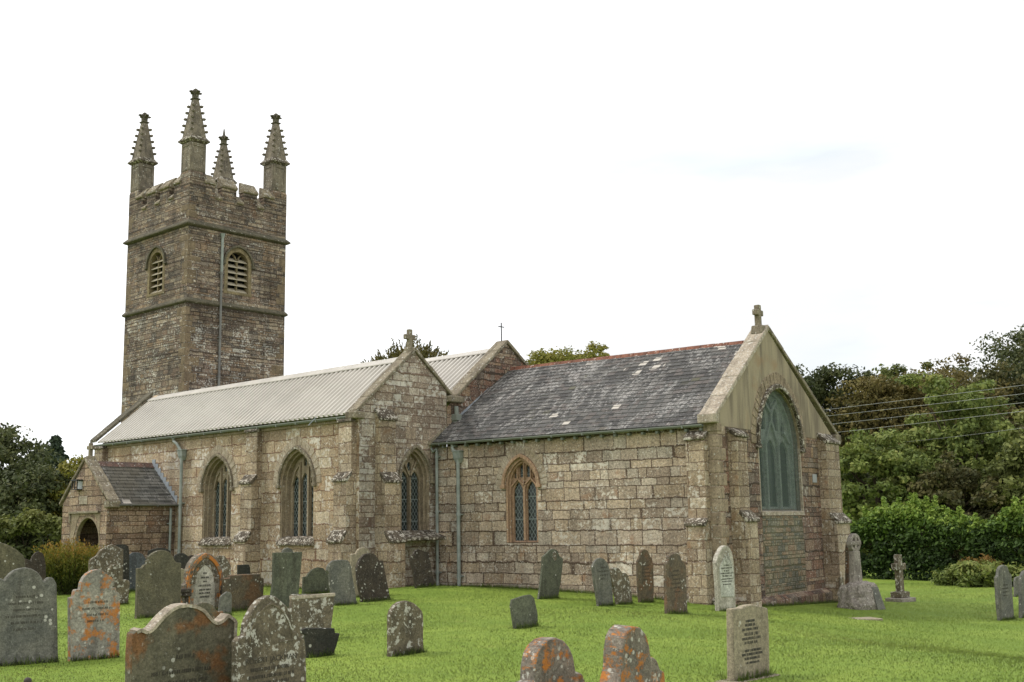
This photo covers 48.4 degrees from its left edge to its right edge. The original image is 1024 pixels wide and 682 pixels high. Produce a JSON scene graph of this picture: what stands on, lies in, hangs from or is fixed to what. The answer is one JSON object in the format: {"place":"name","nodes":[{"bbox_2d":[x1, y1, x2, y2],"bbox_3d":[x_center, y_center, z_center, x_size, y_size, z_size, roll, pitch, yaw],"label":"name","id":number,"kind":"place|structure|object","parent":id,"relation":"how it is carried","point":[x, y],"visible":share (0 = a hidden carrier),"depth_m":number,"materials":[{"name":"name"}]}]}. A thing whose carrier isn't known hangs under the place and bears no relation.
{"place":"outdoors","nodes":[
{"label":"outdoors","id":0,"kind":"place"},
{"bbox_2d":[0,542,1023,681],"bbox_3d":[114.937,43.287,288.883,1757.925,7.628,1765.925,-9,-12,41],"label":"ground","id":1,"kind":"structure","parent":0,"point":[436,590],"depth_m":18.23,"materials":[{"name":"green plant"}]},
{"bbox_2d":[0,542,24,578],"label":"gravestone","id":2,"kind":"object","parent":1,"relation":"on","point":[11,558],"visible":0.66,"depth_m":20.11,"materials":[{"name":"grey stone"}]},
{"bbox_2d":[23,677,31,681],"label":"gravestone","id":3,"kind":"object","parent":1,"relation":"on","point":[28,679],"visible":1,"depth_m":8.98,"materials":[{"name":"grey stone"}]},
{"bbox_2d":[0,567,57,665],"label":"gravestone","id":4,"kind":"object","parent":1,"relation":"on","point":[28,612],"visible":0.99,"depth_m":15.31,"materials":[{"name":"grey stone"}]},
{"bbox_2d":[0,506,61,559],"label":"hedge","id":5,"kind":"object","parent":1,"relation":"on","point":[33,520],"visible":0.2,"depth_m":48.28,"materials":[{"name":"green plant"}]},
{"bbox_2d":[0,422,61,537],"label":"evergreen tree","id":6,"kind":"object","parent":1,"relation":"on","point":[10,449],"visible":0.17,"depth_m":74.84,"materials":[{"name":"green plant"}]},
{"bbox_2d":[0,454,69,558],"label":"evergreen tree","id":7,"kind":"object","parent":1,"relation":"on","point":[22,485],"visible":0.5,"depth_m":66.76,"materials":[{"name":"green plant"}]},
{"bbox_2d":[25,552,45,579],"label":"gravestone","id":8,"kind":"object","parent":1,"relation":"on","point":[36,562],"visible":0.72,"depth_m":30.20,"materials":[{"name":"stone"}]},
{"bbox_2d":[45,434,69,476],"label":"conifer tree","id":9,"kind":"object","parent":1,"relation":"on","point":[55,441],"visible":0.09,"depth_m":109.53,"materials":[{"name":"green plant"}]},
{"bbox_2d":[42,453,82,516],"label":"broadleaf tree","id":10,"kind":"object","parent":1,"relation":"on","point":[69,468],"visible":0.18,"depth_m":68.43,"materials":[{"name":"green plant"}]},
{"bbox_2d":[32,536,106,594],"bbox_3d":[-12.174,6.176,31.325,1.997,1.609,2.000,-9,-12,41],"label":"bronze shrub","id":11,"kind":"object","parent":1,"relation":"on","point":[66,568],"visible":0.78,"depth_m":30.88,"materials":[{"name":"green plant"}]},
{"bbox_2d":[67,569,119,660],"bbox_3d":[-5.816,3.917,15.843,0.130,1.457,0.762,-10,-13,44],"label":"gravestone","id":12,"kind":"object","parent":1,"relation":"on","point":[93,604],"visible":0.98,"depth_m":15.81,"materials":[{"name":"grey stone"}]},
{"bbox_2d":[88,544,122,579],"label":"gravestone","id":13,"kind":"object","parent":1,"relation":"on","point":[104,558],"visible":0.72,"depth_m":29.30,"materials":[{"name":"stone"}]},
{"bbox_2d":[107,564,129,602],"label":"gravestone","id":14,"kind":"object","parent":1,"relation":"on","point":[114,572],"visible":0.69,"depth_m":27.28,"materials":[{"name":"stone"}]},
{"bbox_2d":[115,544,128,579],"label":"gravestone","id":15,"kind":"object","parent":1,"relation":"on","point":[124,547],"visible":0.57,"depth_m":31.35,"materials":[{"name":"stone"}]},
{"bbox_2d":[129,552,145,590],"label":"gravestone","id":16,"kind":"object","parent":1,"relation":"on","point":[137,559],"visible":0.42,"depth_m":31.80,"materials":[{"name":"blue stone"}]},
{"bbox_2d":[135,550,180,618],"bbox_3d":[-7.257,5.093,23.378,0.131,1.576,1.012,-9,-12,41],"label":"gravestone","id":17,"kind":"object","parent":1,"relation":"on","point":[158,582],"visible":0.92,"depth_m":23.33,"materials":[{"name":"grey stone"}]},
{"bbox_2d":[148,548,169,554],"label":"gravestone","id":18,"kind":"object","parent":1,"relation":"on","point":[153,550],"visible":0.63,"depth_m":28.92,"materials":[{"name":"stone"}]},
{"bbox_2d":[125,603,237,681],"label":"gravestone","id":19,"kind":"object","parent":1,"relation":"on","point":[180,642],"visible":1,"depth_m":11.19,"materials":[{"name":"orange stone"}]},
{"bbox_2d":[174,553,189,568],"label":"gravestone","id":20,"kind":"object","parent":1,"relation":"on","point":[183,559],"visible":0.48,"depth_m":28.86,"materials":[{"name":"stone"}]},
{"bbox_2d":[180,568,183,602],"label":"gravestone","id":21,"kind":"object","parent":1,"relation":"on","point":[182,574],"visible":0.16,"depth_m":26.68,"materials":[{"name":"stone"}]},
{"bbox_2d":[181,553,222,609],"bbox_3d":[-6.573,5.269,24.276,0.260,1.487,1.181,-8,-12,39],"label":"gravestone","id":22,"kind":"object","parent":1,"relation":"on","point":[203,577],"visible":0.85,"depth_m":24.24,"materials":[{"name":"stone"}]},
{"bbox_2d":[195,602,222,618],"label":"gravestone","id":23,"kind":"object","parent":1,"relation":"on","point":[211,610],"visible":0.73,"depth_m":17.02,"materials":[{"name":"grey stone"}]},
{"bbox_2d":[215,555,230,577],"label":"gravestone","id":24,"kind":"object","parent":1,"relation":"on","point":[224,563],"visible":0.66,"depth_m":29.53,"materials":[{"name":"stone"}]},
{"bbox_2d":[218,592,231,612],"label":"gravestone","id":25,"kind":"object","parent":1,"relation":"on","point":[225,603],"visible":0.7,"depth_m":23.37,"materials":[{"name":"grey stone"}]},
{"bbox_2d":[222,574,263,610],"bbox_3d":[-5.807,5.537,24.524,0.160,1.009,1.069,-8,-11,37],"label":"gravestone","id":26,"kind":"object","parent":1,"relation":"on","point":[244,590],"visible":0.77,"depth_m":24.49,"materials":[{"name":"brown stone"}]},
{"bbox_2d":[237,564,249,573],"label":"gravestone","id":27,"kind":"object","parent":1,"relation":"on","point":[243,569],"visible":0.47,"depth_m":28.85,"materials":[{"name":"stone"}]},
{"bbox_2d":[231,595,305,681],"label":"gravestone","id":28,"kind":"object","parent":1,"relation":"on","point":[268,644],"visible":1,"depth_m":11.47,"materials":[{"name":"stone"}]},
{"bbox_2d":[270,552,301,607],"bbox_3d":[-4.888,5.299,24.568,0.070,1.466,0.897,-8,-11,36],"label":"gravestone","id":29,"kind":"object","parent":1,"relation":"on","point":[286,569],"visible":0.59,"depth_m":24.55,"materials":[{"name":"stone"}]},
{"bbox_2d":[282,548,292,551],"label":"gravestone","id":30,"kind":"object","parent":1,"relation":"on","point":[287,550],"visible":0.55,"depth_m":28.58,"materials":[{"name":"grey stone"}]},
{"bbox_2d":[289,593,334,637],"bbox_3d":[-3.144,4.459,17.929,0.137,0.968,0.884,-9,-12,41],"label":"gravestone","id":31,"kind":"object","parent":1,"relation":"on","point":[311,610],"visible":0.6,"depth_m":17.90,"materials":[{"name":"stone"}]},
{"bbox_2d":[302,567,329,593],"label":"gravestone","id":32,"kind":"object","parent":1,"relation":"on","point":[316,579],"visible":0.65,"depth_m":30.20,"materials":[{"name":"stone"}]},
{"bbox_2d":[300,628,338,657],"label":"gravestone","id":33,"kind":"object","parent":1,"relation":"on","point":[322,639],"visible":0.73,"depth_m":15.81,"materials":[{"name":"stone"}]},
{"bbox_2d":[325,560,356,604],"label":"gravestone","id":34,"kind":"object","parent":1,"relation":"on","point":[340,579],"visible":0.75,"depth_m":25.77,"materials":[{"name":"grey stone"}]},
{"bbox_2d":[350,547,368,596],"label":"gravestone","id":35,"kind":"object","parent":1,"relation":"on","point":[357,554],"visible":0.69,"depth_m":28.36,"materials":[{"name":"stone"}]},
{"bbox_2d":[355,553,389,601],"bbox_3d":[-3.291,5.707,26.959,0.140,1.364,1.056,-8,-12,39],"label":"gravestone","id":36,"kind":"object","parent":1,"relation":"on","point":[371,580],"visible":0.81,"depth_m":26.89,"materials":[{"name":"stone"}]},
{"bbox_2d":[360,333,448,362],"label":"yew tree","id":37,"kind":"object","parent":1,"relation":"on","point":[426,351],"visible":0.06,"depth_m":74.04,"materials":[{"name":"green plant"}]},
{"bbox_2d":[387,601,422,656],"bbox_3d":[-1.488,4.106,15.873,0.112,0.954,0.666,-8,-12,39],"label":"gravestone","id":38,"kind":"object","parent":1,"relation":"on","point":[404,624],"visible":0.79,"depth_m":15.82,"materials":[{"name":"stone"}]},
{"bbox_2d":[409,549,434,587],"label":"gravestone","id":39,"kind":"object","parent":1,"relation":"on","point":[421,569],"visible":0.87,"depth_m":29.92,"materials":[{"name":"stone"}]},
{"bbox_2d":[59,88,851,606],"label":"stone church","id":40,"kind":"structure","parent":1,"relation":"on","point":[503,462],"depth_m":33.34,"materials":[{"name":"beige stone"}]},
{"bbox_2d":[144,245,166,297],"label":"belfry window","id":41,"kind":"structure","parent":40,"relation":"in","point":[156,256],"depth_m":47.61,"materials":[{"name":"stone"}]},
{"bbox_2d":[197,445,237,545],"bbox_3d":[-9.230,4.891,36.134,2.284,3.159,0.510,-9,-12,41],"label":"window","id":42,"kind":"structure","parent":40,"relation":"in","point":[219,485],"depth_m":36.40,"materials":[{"name":"stone"}]},
{"bbox_2d":[223,245,255,296],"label":"belfry window","id":43,"kind":"structure","parent":40,"relation":"in","point":[238,261],"depth_m":47.75,"materials":[{"name":"stone"}]},
{"bbox_2d":[273,436,320,545],"bbox_3d":[-6.210,4.397,33.459,2.278,3.187,0.510,-9,-12,41],"label":"window","id":44,"kind":"structure","parent":40,"relation":"in","point":[299,476],"depth_m":33.70,"materials":[{"name":"stone"}]},
{"bbox_2d":[398,444,434,530],"bbox_3d":[-2.913,4.292,33.161,0.450,2.543,1.440,-9,-12,41],"label":"window","id":45,"kind":"structure","parent":40,"relation":"in","point":[414,488],"depth_m":33.38,"materials":[{"name":"stone"}]},
{"bbox_2d":[496,445,547,541],"bbox_3d":[0.321,4.261,31.885,1.777,2.714,0.370,-8,-11,35],"label":"window","id":46,"kind":"structure","parent":40,"relation":"in","point":[523,480],"depth_m":31.99,"materials":[{"name":"beige stone"}]},
{"bbox_2d":[747,372,805,515],"bbox_3d":[7.300,2.845,31.647,0.520,3.959,3.777,-8,-11,35],"label":"east window","id":47,"kind":"structure","parent":40,"relation":"in","point":[773,440],"depth_m":31.93,"materials":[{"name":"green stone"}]},
{"bbox_2d":[510,595,537,628],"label":"gravestone","id":48,"kind":"object","parent":1,"relation":"on","point":[523,608],"visible":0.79,"depth_m":19.32,"materials":[{"name":"stone"}]},
{"bbox_2d":[537,549,562,598],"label":"gravestone","id":49,"kind":"object","parent":1,"relation":"on","point":[551,570],"visible":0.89,"depth_m":27.41,"materials":[{"name":"stone"}]},
{"bbox_2d":[517,637,583,681],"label":"gravestone","id":50,"kind":"object","parent":1,"relation":"on","point":[547,659],"visible":1,"depth_m":10.69,"materials":[{"name":"orange stone"}]},
{"bbox_2d":[526,345,589,364],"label":"broadleaf tree","id":51,"kind":"object","parent":1,"relation":"on","point":[541,357],"visible":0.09,"depth_m":64.76,"materials":[{"name":"green plant"}]},
{"bbox_2d":[574,341,609,358],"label":"broadleaf tree","id":52,"kind":"object","parent":1,"relation":"on","point":[592,349],"visible":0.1,"depth_m":64.98,"materials":[{"name":"green plant"}]},
{"bbox_2d":[591,558,612,605],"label":"gravestone","id":53,"kind":"object","parent":1,"relation":"on","point":[601,577],"visible":0.94,"depth_m":25.75,"materials":[{"name":"grey stone"}]},
{"bbox_2d":[609,567,632,604],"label":"gravestone","id":54,"kind":"object","parent":1,"relation":"on","point":[620,582],"visible":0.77,"depth_m":26.46,"materials":[{"name":"stone"}]},
{"bbox_2d":[599,624,664,681],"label":"gravestone","id":55,"kind":"object","parent":1,"relation":"on","point":[626,655],"visible":1,"depth_m":10.67,"materials":[{"name":"orange stone"}]},
{"bbox_2d":[636,549,653,602],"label":"gravestone","id":56,"kind":"object","parent":1,"relation":"on","point":[644,575],"visible":0.96,"depth_m":27.48,"materials":[{"name":"brown stone"}]},
{"bbox_2d":[663,553,686,613],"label":"gravestone","id":57,"kind":"object","parent":1,"relation":"on","point":[675,587],"visible":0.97,"depth_m":23.61,"materials":[{"name":"brown stone"}]},
{"bbox_2d":[713,545,735,610],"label":"gravestone","id":58,"kind":"object","parent":1,"relation":"on","point":[724,575],"visible":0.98,"depth_m":25.76,"materials":[{"name":"stone"}]},
{"bbox_2d":[714,604,778,681],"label":"gravestone","id":59,"kind":"object","parent":1,"relation":"on","point":[747,637],"visible":0.98,"depth_m":12.70,"materials":[{"name":"stone"}]},
{"bbox_2d":[794,362,886,446],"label":"evergreen tree","id":60,"kind":"object","parent":1,"relation":"on","point":[819,384],"visible":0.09,"depth_m":77.46,"materials":[{"name":"green plant"}]},
{"bbox_2d":[839,577,843,586],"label":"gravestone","id":61,"kind":"object","parent":1,"relation":"on","point":[841,580],"visible":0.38,"depth_m":32.21,"materials":[{"name":"stone"}]},
{"bbox_2d":[845,545,848,583],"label":"gravestone","id":62,"kind":"object","parent":1,"relation":"on","point":[846,565],"visible":0.11,"depth_m":31.21,"materials":[{"name":"stone"}]},
{"bbox_2d":[837,533,885,609],"bbox_3d":[9.304,6.307,30.628,1.203,2.230,0.898,7,-12,-39],"label":"wheel cross","id":63,"kind":"object","parent":1,"relation":"on","point":[856,592],"visible":0.81,"depth_m":30.40,"materials":[{"name":"grey stone"}]},
{"bbox_2d":[840,464,892,535],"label":"broadleaf tree","id":64,"kind":"object","parent":1,"relation":"on","point":[867,475],"visible":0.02,"depth_m":66.41,"materials":[{"name":"green plant"}]},
{"bbox_2d":[852,617,882,620],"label":"flat slab","id":65,"kind":"structure","parent":1,"relation":"on","point":[868,618],"depth_m":26.25,"materials":[{"name":"stone"}]},
{"bbox_2d":[815,428,947,558],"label":"broadleaf tree","id":66,"kind":"object","parent":1,"relation":"on","point":[862,452],"visible":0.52,"depth_m":60.73,"materials":[{"name":"green plant"}]},
{"bbox_2d":[885,554,915,601],"bbox_3d":[11.755,7.281,34.559,0.798,1.570,0.578,7,-12,-41],"label":"grave cross","id":67,"kind":"object","parent":1,"relation":"on","point":[900,593],"visible":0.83,"depth_m":34.45,"materials":[{"name":"grey stone"}]},
{"bbox_2d":[859,361,945,463],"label":"evergreen tree","id":68,"kind":"object","parent":1,"relation":"on","point":[892,372],"visible":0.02,"depth_m":82.49,"materials":[{"name":"green plant"}]},
{"bbox_2d":[823,352,1023,504],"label":"autumn tree","id":69,"kind":"object","parent":1,"relation":"on","point":[876,390],"visible":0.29,"depth_m":73.52,"materials":[{"name":"green plant"}]},
{"bbox_2d":[842,492,1023,580],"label":"hedge","id":70,"kind":"object","parent":1,"relation":"on","point":[978,536],"visible":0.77,"depth_m":46.78,"materials":[{"name":"green plant"}]},
{"bbox_2d":[885,371,1023,556],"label":"broadleaf tree","id":71,"kind":"object","parent":1,"relation":"on","point":[969,448],"visible":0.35,"depth_m":64.19,"materials":[{"name":"green plant"}]},
{"bbox_2d":[893,450,1023,564],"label":"broadleaf tree","id":72,"kind":"object","parent":1,"relation":"on","point":[961,482],"visible":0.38,"depth_m":58.09,"materials":[{"name":"green plant"}]},
{"bbox_2d":[948,553,1002,580],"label":"bramble bush","id":73,"kind":"object","parent":1,"relation":"on","point":[987,557],"visible":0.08,"depth_m":43.36,"materials":[{"name":"green plant"}]},
{"bbox_2d":[929,559,1023,587],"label":"bush","id":74,"kind":"object","parent":1,"relation":"on","point":[966,574],"depth_m":41.60,"materials":[{"name":"green plant"}]},
{"bbox_2d":[949,324,1023,419],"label":"broadleaf tree","id":75,"kind":"object","parent":1,"relation":"on","point":[1014,355],"visible":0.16,"depth_m":86.12,"materials":[{"name":"green plant"}]},
{"bbox_2d":[950,360,1023,461],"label":"broadleaf tree","id":76,"kind":"object","parent":1,"relation":"on","point":[989,373],"visible":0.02,"depth_m":79.80,"materials":[{"name":"green plant"}]},
{"bbox_2d":[970,408,1023,548],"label":"broadleaf tree","id":77,"kind":"object","parent":1,"relation":"on","point":[1009,459],"visible":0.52,"depth_m":58.03,"materials":[{"name":"green plant"}]},
{"bbox_2d":[994,565,1013,620],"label":"gravestone","id":78,"kind":"object","parent":1,"relation":"on","point":[1003,591],"visible":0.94,"depth_m":27.90,"materials":[{"name":"grey stone"}]},
{"bbox_2d":[995,406,1023,439],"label":"broadleaf tree","id":79,"kind":"object","parent":1,"relation":"on","point":[1014,423],"visible":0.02,"depth_m":69.77,"materials":[{"name":"green plant"}]},
{"bbox_2d":[1013,576,1018,596],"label":"gravestone","id":80,"kind":"object","parent":1,"relation":"on","point":[1015,584],"visible":0.46,"depth_m":35.79,"materials":[{"name":"grey stone"}]},
{"bbox_2d":[1014,564,1023,573],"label":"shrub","id":81,"kind":"object","parent":1,"relation":"on","point":[1018,569],"depth_m":41.65,"materials":[{"name":"green plant"}]},
{"bbox_2d":[1018,570,1023,617],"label":"gravestone","id":82,"kind":"object","parent":1,"relation":"on","point":[1021,593],"visible":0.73,"depth_m":28.46,"materials":[{"name":"grey stone"}]},
{"bbox_2d":[0,0,1023,477],"label":"sky","id":83,"kind":"structure","parent":0,"point":[626,176],"materials":[{"name":"white"}]},
{"bbox_2d":[830,394,1017,415],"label":"overhead wire","id":84,"kind":"object","parent":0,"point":[930,404],"visible":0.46,"depth_m":45.81,"materials":[{"name":"metal"}]},
{"bbox_2d":[827,385,1021,409],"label":"overhead wire","id":85,"kind":"object","parent":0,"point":[932,396],"visible":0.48,"depth_m":45.83,"materials":[{"name":"metal"}]},
{"bbox_2d":[835,402,1023,423],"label":"overhead wire","id":86,"kind":"object","parent":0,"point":[928,413],"visible":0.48,"depth_m":45.84,"materials":[{"name":"metal"}]},
{"bbox_2d":[843,411,1021,431],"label":"overhead wire","id":87,"kind":"object","parent":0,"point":[934,421],"visible":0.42,"depth_m":46.05,"materials":[{"name":"metal"}]}
]}

